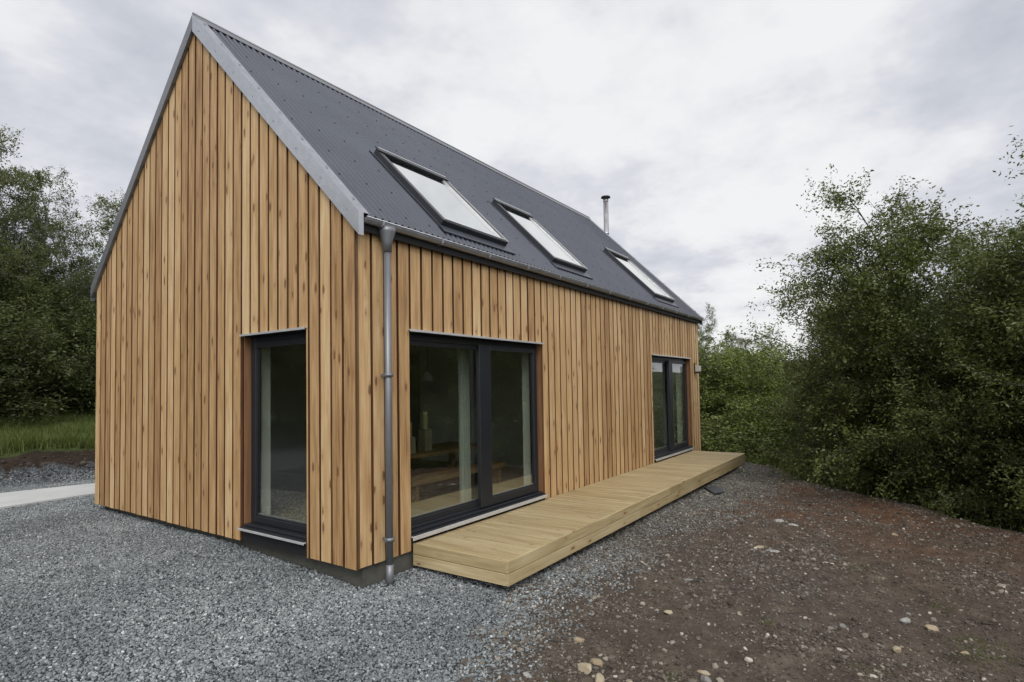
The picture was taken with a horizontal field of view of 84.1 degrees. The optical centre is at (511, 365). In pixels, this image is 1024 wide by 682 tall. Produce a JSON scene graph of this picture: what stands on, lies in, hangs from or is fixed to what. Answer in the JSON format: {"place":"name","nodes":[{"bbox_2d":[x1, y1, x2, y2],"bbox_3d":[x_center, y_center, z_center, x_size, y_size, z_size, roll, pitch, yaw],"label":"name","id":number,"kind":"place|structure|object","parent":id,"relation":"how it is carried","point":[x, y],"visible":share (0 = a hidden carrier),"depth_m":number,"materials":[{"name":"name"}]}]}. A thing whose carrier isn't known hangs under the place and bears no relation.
{"place":"outdoors","nodes":[
{"label":"outdoors","id":0,"kind":"place"},
{"bbox_2d":[0,483,94,508],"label":"path","id":1,"kind":"structure","parent":0,"point":[16,498],"depth_m":9.93,"materials":[{"name":"concrete"}]},
{"bbox_2d":[0,405,1023,681],"bbox_3d":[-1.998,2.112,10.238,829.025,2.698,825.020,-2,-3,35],"label":"ground","id":2,"kind":"structure","parent":0,"point":[60,467],"depth_m":4.88,"materials":[{"name":"soil"}]},
{"bbox_2d":[0,124,62,346],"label":"birch tree","id":3,"kind":"object","parent":2,"relation":"on","point":[4,175],"visible":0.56,"depth_m":16.27,"materials":[{"name":"green plant"}]},
{"bbox_2d":[0,450,94,482],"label":"rubble","id":4,"kind":"object","parent":2,"relation":"on","point":[84,462],"visible":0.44,"depth_m":11.57,"materials":[{"name":"grey gravel"}]},
{"bbox_2d":[0,405,95,456],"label":"grass","id":5,"kind":"structure","parent":2,"relation":"on","point":[79,432],"depth_m":12.76,"materials":[{"name":"green plant"}]},
{"bbox_2d":[0,279,96,426],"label":"shrub","id":6,"kind":"object","parent":2,"relation":"on","point":[16,385],"visible":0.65,"depth_m":14.06,"materials":[{"name":"green plant"}]},
{"bbox_2d":[0,303,96,417],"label":"shrub","id":7,"kind":"object","parent":2,"relation":"on","point":[27,354],"visible":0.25,"depth_m":14.82,"materials":[{"name":"green plant"}]},
{"bbox_2d":[0,290,96,416],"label":"shrub","id":8,"kind":"object","parent":2,"relation":"on","point":[69,330],"visible":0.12,"depth_m":15.32,"materials":[{"name":"green plant"}]},
{"bbox_2d":[0,244,96,407],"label":"willow tree","id":9,"kind":"object","parent":2,"relation":"on","point":[60,285],"visible":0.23,"depth_m":16.07,"materials":[{"name":"green plant"}]},
{"bbox_2d":[3,250,99,405],"bbox_3d":[-14.524,-0.637,18.401,6.479,6.295,6.877,-2,-3,36],"label":"willow tree","id":10,"kind":"object","parent":2,"relation":"on","point":[63,271],"visible":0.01,"depth_m":17.58,"materials":[{"name":"green plant"}]},
{"bbox_2d":[0,165,104,398],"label":"birch tree","id":11,"kind":"object","parent":2,"relation":"on","point":[80,273],"visible":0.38,"depth_m":16.59,"materials":[{"name":"green plant"}]},
{"bbox_2d":[0,161,124,325],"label":"birch tree","id":12,"kind":"object","parent":2,"relation":"on","point":[107,225],"visible":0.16,"depth_m":18.13,"materials":[{"name":"green plant"}]},
{"bbox_2d":[0,470,664,681],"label":"gravel","id":13,"kind":"structure","parent":2,"relation":"on","point":[14,581],"depth_m":4.87,"materials":[{"name":"grey gravel"}]},
{"bbox_2d":[91,12,702,587],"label":"house","id":14,"kind":"structure","parent":2,"relation":"on","point":[299,272],"depth_m":7.20,"materials":[{"name":"timber cladding"},{"name":"grey metal roofing"},{"name":"concrete"}]},
{"bbox_2d":[238,327,306,555],"bbox_3d":[-2.482,0.792,6.222,1.208,2.323,0.406,-2,-3,35],"label":"window","id":15,"kind":"structure","parent":14,"relation":"in","point":[287,535],"depth_m":6.43,"materials":[{"name":"paint"}]},
{"bbox_2d":[422,348,432,380],"bbox_3d":[-1.300,-0.097,8.715,0.180,0.658,0.177,-2,-3,35],"label":"pendant lamp","id":16,"kind":"object","parent":14,"relation":"hanging from","point":[427,375],"visible":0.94,"depth_m":8.66,"materials":[{"name":"white fabric"}]},
{"bbox_2d":[410,442,477,478],"bbox_3d":[-1.334,1.583,8.683,0.836,0.604,2.200,-2,-3,35],"label":"dining table","id":17,"kind":"object","parent":14,"relation":"on","point":[451,448],"visible":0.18,"depth_m":8.84,"materials":[{"name":"brown wood"}]},
{"bbox_2d":[410,436,415,453],"bbox_3d":[-1.474,1.138,8.123,0.140,0.247,0.140,-2,-3,35],"label":"candle holder","id":18,"kind":"object","parent":17,"relation":"on","point":[412,445],"visible":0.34,"depth_m":8.09,"materials":[{"name":"metal"}]},
{"bbox_2d":[418,428,431,450],"bbox_3d":[-1.297,1.104,8.487,0.150,0.337,0.150,-2,-3,35],"label":"candle holder","id":19,"kind":"object","parent":17,"relation":"on","point":[424,439],"visible":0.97,"depth_m":8.43,"materials":[{"name":"metal"}]},
{"bbox_2d":[422,411,427,427],"bbox_3d":[-1.302,0.801,8.498,0.084,0.268,0.083,-2,-3,35],"label":"candle","id":20,"kind":"object","parent":19,"relation":"on","point":[424,419],"visible":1,"depth_m":8.46,"materials":[{"name":"wax"}]},
{"bbox_2d":[410,461,505,504],"bbox_3d":[-0.823,1.700,8.327,0.320,0.327,2.100,-2,-3,35],"label":"bench","id":21,"kind":"object","parent":14,"relation":"on","point":[421,479],"visible":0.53,"depth_m":7.95,"materials":[{"name":"brown wood"}]},
{"bbox_2d":[457,349,470,503],"bbox_3d":[-0.611,0.684,7.325,0.076,2.230,0.190,-2,-3,35],"label":"curtain","id":22,"kind":"object","parent":14,"relation":"hanging from","point":[464,427],"visible":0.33,"depth_m":7.28,"materials":[{"name":"white fabric"}]},
{"bbox_2d":[408,329,547,549],"bbox_3d":[-0.438,0.802,7.102,0.406,2.301,2.686,-2,-3,35],"label":"patio door","id":23,"kind":"structure","parent":14,"relation":"in","point":[487,505],"depth_m":7.09,"materials":[{"name":"paint"}]},
{"bbox_2d":[651,354,693,462],"bbox_3d":[3.482,0.948,12.775,0.406,2.301,2.539,-2,-3,35],"label":"patio door","id":24,"kind":"structure","parent":14,"relation":"in","point":[671,450],"depth_m":12.83,"materials":[{"name":"paint"}]},
{"bbox_2d":[665,365,674,443],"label":"door hinges","id":25,"kind":"object","parent":24,"relation":"attached to","point":[673,401],"visible":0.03,"depth_m":13.81,"materials":[{"name":"black metal"}]},
{"bbox_2d":[523,672,531,677],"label":"rock","id":26,"kind":"object","parent":2,"relation":"on","point":[526,674],"visible":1,"depth_m":3.80,"materials":[{"name":"grey stone"}]},
{"bbox_2d":[413,451,744,586],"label":"deck","id":27,"kind":"structure","parent":2,"relation":"on","point":[509,548],"depth_m":6.76,"materials":[{"name":"beige wood"}]},
{"bbox_2d":[574,637,584,642],"bbox_3d":[0.511,2.095,4.322,0.085,0.052,0.065,4,-1,-9],"label":"rock","id":28,"kind":"object","parent":2,"relation":"on","point":[580,639],"visible":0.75,"depth_m":4.30,"materials":[{"name":"beige stone"}]},
{"bbox_2d":[577,662,591,674],"bbox_3d":[0.503,2.071,3.882,0.097,0.059,0.155,-2,-11,-38],"label":"rock","id":29,"kind":"object","parent":2,"relation":"on","point":[585,668],"visible":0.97,"depth_m":3.85,"materials":[{"name":"beige stone"}]},
{"bbox_2d":[590,658,602,666],"bbox_3d":[0.593,2.094,3.995,0.077,0.056,0.086,-1,-2,-7],"label":"rock","id":30,"kind":"object","parent":2,"relation":"on","point":[596,661],"visible":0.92,"depth_m":3.98,"materials":[{"name":"beige stone"}]},
{"bbox_2d":[595,673,604,681],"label":"rock","id":31,"kind":"object","parent":2,"relation":"on","point":[599,677],"visible":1,"depth_m":3.74,"materials":[{"name":"beige stone"}]},
{"bbox_2d":[663,610,672,613],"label":"rock","id":32,"kind":"object","parent":2,"relation":"on","point":[668,611],"visible":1,"depth_m":4.81,"materials":[{"name":"beige stone"}]},
{"bbox_2d":[697,670,710,675],"bbox_3d":[1.289,2.063,3.809,0.088,0.037,0.057,-5,-11,34],"label":"rock","id":33,"kind":"object","parent":2,"relation":"on","point":[704,672],"visible":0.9,"depth_m":3.79,"materials":[{"name":"beige stone"}]},
{"bbox_2d":[700,675,711,681],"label":"rock","id":34,"kind":"object","parent":2,"relation":"on","point":[704,678],"visible":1,"depth_m":3.68,"materials":[{"name":"grey stone"}]},
{"bbox_2d":[698,303,742,358],"bbox_3d":[9.338,-0.104,26.939,3.361,6.054,3.245,0,-3,-34],"label":"birch tree","id":35,"kind":"object","parent":2,"relation":"on","point":[710,329],"visible":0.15,"depth_m":26.52,"materials":[{"name":"green plant"}]},
{"bbox_2d":[698,347,761,418],"bbox_3d":[6.611,1.297,22.217,6.548,4.625,6.651,-3,-3,43],"label":"shrub","id":36,"kind":"object","parent":2,"relation":"on","point":[708,373],"visible":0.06,"depth_m":20.00,"materials":[{"name":"green plant"}]},
{"bbox_2d":[457,462,1023,681],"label":"rubble","id":37,"kind":"object","parent":2,"relation":"on","point":[665,678],"visible":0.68,"depth_m":5.21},
{"bbox_2d":[698,331,801,424],"bbox_3d":[7.810,0.919,20.204,6.713,4.330,6.570,-1,-2,10],"label":"shrub","id":38,"kind":"object","parent":2,"relation":"on","point":[753,368],"visible":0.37,"depth_m":19.00,"materials":[{"name":"green plant"}]},
{"bbox_2d":[700,406,801,446],"bbox_3d":[5.936,2.459,17.953,5.333,2.611,5.447,-1,-2,-4],"label":"bramble","id":39,"kind":"object","parent":2,"relation":"on","point":[715,422],"visible":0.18,"depth_m":16.24,"materials":[{"name":"green plant"}]},
{"bbox_2d":[700,409,806,452],"bbox_3d":[5.909,2.435,16.699,4.693,2.410,4.595,1,-3,-36],"label":"bramble","id":40,"kind":"object","parent":2,"relation":"on","point":[742,428],"visible":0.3,"depth_m":15.38,"materials":[{"name":"green plant"}]},
{"bbox_2d":[701,422,806,467],"bbox_3d":[6.077,2.532,15.276,3.556,2.009,3.632,-1,-2,-12],"label":"bramble","id":41,"kind":"object","parent":2,"relation":"on","point":[753,446],"visible":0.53,"depth_m":14.61,"materials":[{"name":"green plant"}]},
{"bbox_2d":[698,321,810,418],"bbox_3d":[8.985,0.795,23.206,7.980,4.855,8.155,0,-2,-15],"label":"shrub","id":42,"kind":"object","parent":2,"relation":"on","point":[724,350],"visible":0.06,"depth_m":21.75,"materials":[{"name":"green plant"}]},
{"bbox_2d":[707,362,802,434],"bbox_3d":[10.267,1.921,20.962,6.891,4.493,6.999,-1,-2,6],"label":"shrub","id":43,"kind":"object","parent":2,"relation":"on","point":[754,395],"depth_m":20.53,"materials":[{"name":"green plant"}]},
{"bbox_2d":[736,336,774,388],"bbox_3d":[12.047,0.718,28.365,2.973,4.471,2.629,-1,-2,-1],"label":"birch tree","id":44,"kind":"object","parent":2,"relation":"on","point":[756,346],"visible":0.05,"depth_m":27.78,"materials":[{"name":"green plant"}]},
{"bbox_2d":[704,374,814,458],"bbox_3d":[8.189,1.991,17.713,5.376,3.543,5.493,0,-2,-23],"label":"shrub","id":45,"kind":"object","parent":2,"relation":"on","point":[742,410],"visible":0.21,"depth_m":16.93,"materials":[{"name":"green plant"}]},
{"bbox_2d":[726,437,816,467],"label":"bramble","id":46,"kind":"object","parent":2,"relation":"on","point":[781,457],"visible":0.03,"depth_m":14.40,"materials":[{"name":"green plant"}]},
{"bbox_2d":[765,549,779,552],"bbox_3d":[2.948,2.104,6.422,0.154,0.042,0.115,-12,-18,39],"label":"rock","id":47,"kind":"object","parent":2,"relation":"on","point":[775,551],"visible":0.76,"depth_m":6.39,"materials":[{"name":"white stone"}]},
{"bbox_2d":[538,560,1022,681],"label":"stones","id":48,"kind":"object","parent":2,"relation":"on","point":[936,635],"visible":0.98,"depth_m":4.01,"materials":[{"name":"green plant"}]},
{"bbox_2d":[748,456,826,476],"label":"bramble","id":49,"kind":"object","parent":2,"relation":"on","point":[791,467],"visible":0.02,"depth_m":13.39,"materials":[{"name":"green plant"}]},
{"bbox_2d":[775,465,856,489],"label":"bramble","id":50,"kind":"object","parent":2,"relation":"on","point":[824,469],"visible":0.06,"depth_m":12.04,"materials":[{"name":"green plant"}]},
{"bbox_2d":[762,343,916,502],"bbox_3d":[8.025,1.428,12.623,4.865,5.626,4.584,-1,-2,9],"label":"willow tree","id":51,"kind":"object","parent":2,"relation":"on","point":[793,415],"visible":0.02,"depth_m":12.85,"materials":[{"name":"green plant"}]},
{"bbox_2d":[701,441,1023,532],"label":"undergrowth","id":52,"kind":"object","parent":2,"relation":"on","point":[777,466],"visible":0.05,"depth_m":11.18,"materials":[{"name":"green plant"}]},
{"bbox_2d":[735,164,1023,526],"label":"willow tree","id":53,"kind":"object","parent":2,"relation":"on","point":[875,304],"visible":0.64,"depth_m":9.29,"materials":[{"name":"green plant"}]},
{"bbox_2d":[785,308,979,515],"bbox_3d":[6.948,1.236,10.367,3.418,4.688,3.627,-1,-2,13],"label":"willow tree","id":54,"kind":"object","parent":2,"relation":"on","point":[818,443],"visible":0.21,"depth_m":10.10,"materials":[{"name":"green plant"}]},
{"bbox_2d":[766,281,1020,518],"bbox_3d":[8.649,0.615,11.677,6.164,5.831,6.013,-2,-3,33],"label":"willow tree","id":55,"kind":"object","parent":2,"relation":"on","point":[845,340],"visible":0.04,"depth_m":11.13,"materials":[{"name":"green plant"}]},
{"bbox_2d":[892,646,901,652],"bbox_3d":[2.769,2.045,4.086,0.073,0.048,0.058,-1,-2,-2],"label":"rock","id":56,"kind":"object","parent":2,"relation":"on","point":[896,649],"visible":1,"depth_m":4.06,"materials":[{"name":"beige stone"}]},
{"bbox_2d":[793,284,1011,501],"bbox_3d":[9.818,0.592,12.959,6.127,5.941,6.280,-2,-2,23],"label":"willow tree","id":57,"kind":"object","parent":2,"relation":"on","point":[903,346],"depth_m":13.11,"materials":[{"name":"green plant"}]},
{"bbox_2d":[900,617,910,623],"bbox_3d":[3.149,2.044,4.541,0.094,0.054,0.060,-7,0,-22],"label":"rock","id":58,"kind":"object","parent":2,"relation":"on","point":[905,620],"visible":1,"depth_m":4.52,"materials":[{"name":"grey stone"}]},
{"bbox_2d":[924,624,938,630],"bbox_3d":[3.269,2.050,4.418,0.098,0.052,0.062,2,-5,19],"label":"rock","id":59,"kind":"object","parent":2,"relation":"on","point":[931,627],"visible":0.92,"depth_m":4.41,"materials":[{"name":"beige stone"}]},
{"bbox_2d":[852,227,1023,530],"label":"willow tree","id":60,"kind":"object","parent":2,"relation":"on","point":[999,257],"visible":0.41,"depth_m":7.80,"materials":[{"name":"green plant"}]},
{"bbox_2d":[864,282,1023,533],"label":"willow tree","id":61,"kind":"object","parent":2,"relation":"on","point":[970,471],"visible":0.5,"depth_m":8.30,"materials":[{"name":"green plant"}]},
{"bbox_2d":[906,217,1023,512],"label":"willow tree","id":62,"kind":"object","parent":2,"relation":"on","point":[1014,246],"visible":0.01,"depth_m":9.13,"materials":[{"name":"green plant"}]},
{"bbox_2d":[916,203,1023,530],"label":"willow tree","id":63,"kind":"object","parent":2,"relation":"on","point":[1013,384],"visible":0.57,"depth_m":7.27,"materials":[{"name":"green plant"}]},
{"bbox_2d":[918,126,1023,532],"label":"willow tree","id":64,"kind":"object","parent":2,"relation":"on","point":[1011,232],"visible":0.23,"depth_m":7.80,"materials":[{"name":"green plant"}]},
{"bbox_2d":[0,0,1023,360],"label":"sky","id":65,"kind":"structure","parent":0,"point":[702,124],"materials":[{"name":"white"}]},
{"bbox_2d":[524,463,853,647],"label":"gravel","id":66,"kind":"structure","parent":0,"point":[690,519],"depth_m":7.65,"materials":[{"name":"grey gravel"}]},
{"bbox_2d":[704,485,723,494],"bbox_3d":[3.651,2.228,10.170,0.291,0.028,0.758,-1,-2,2],"label":"slate slab","id":67,"kind":"object","parent":66,"relation":"on","point":[714,489],"depth_m":10.12,"materials":[{"name":"grey stone"}]}
]}

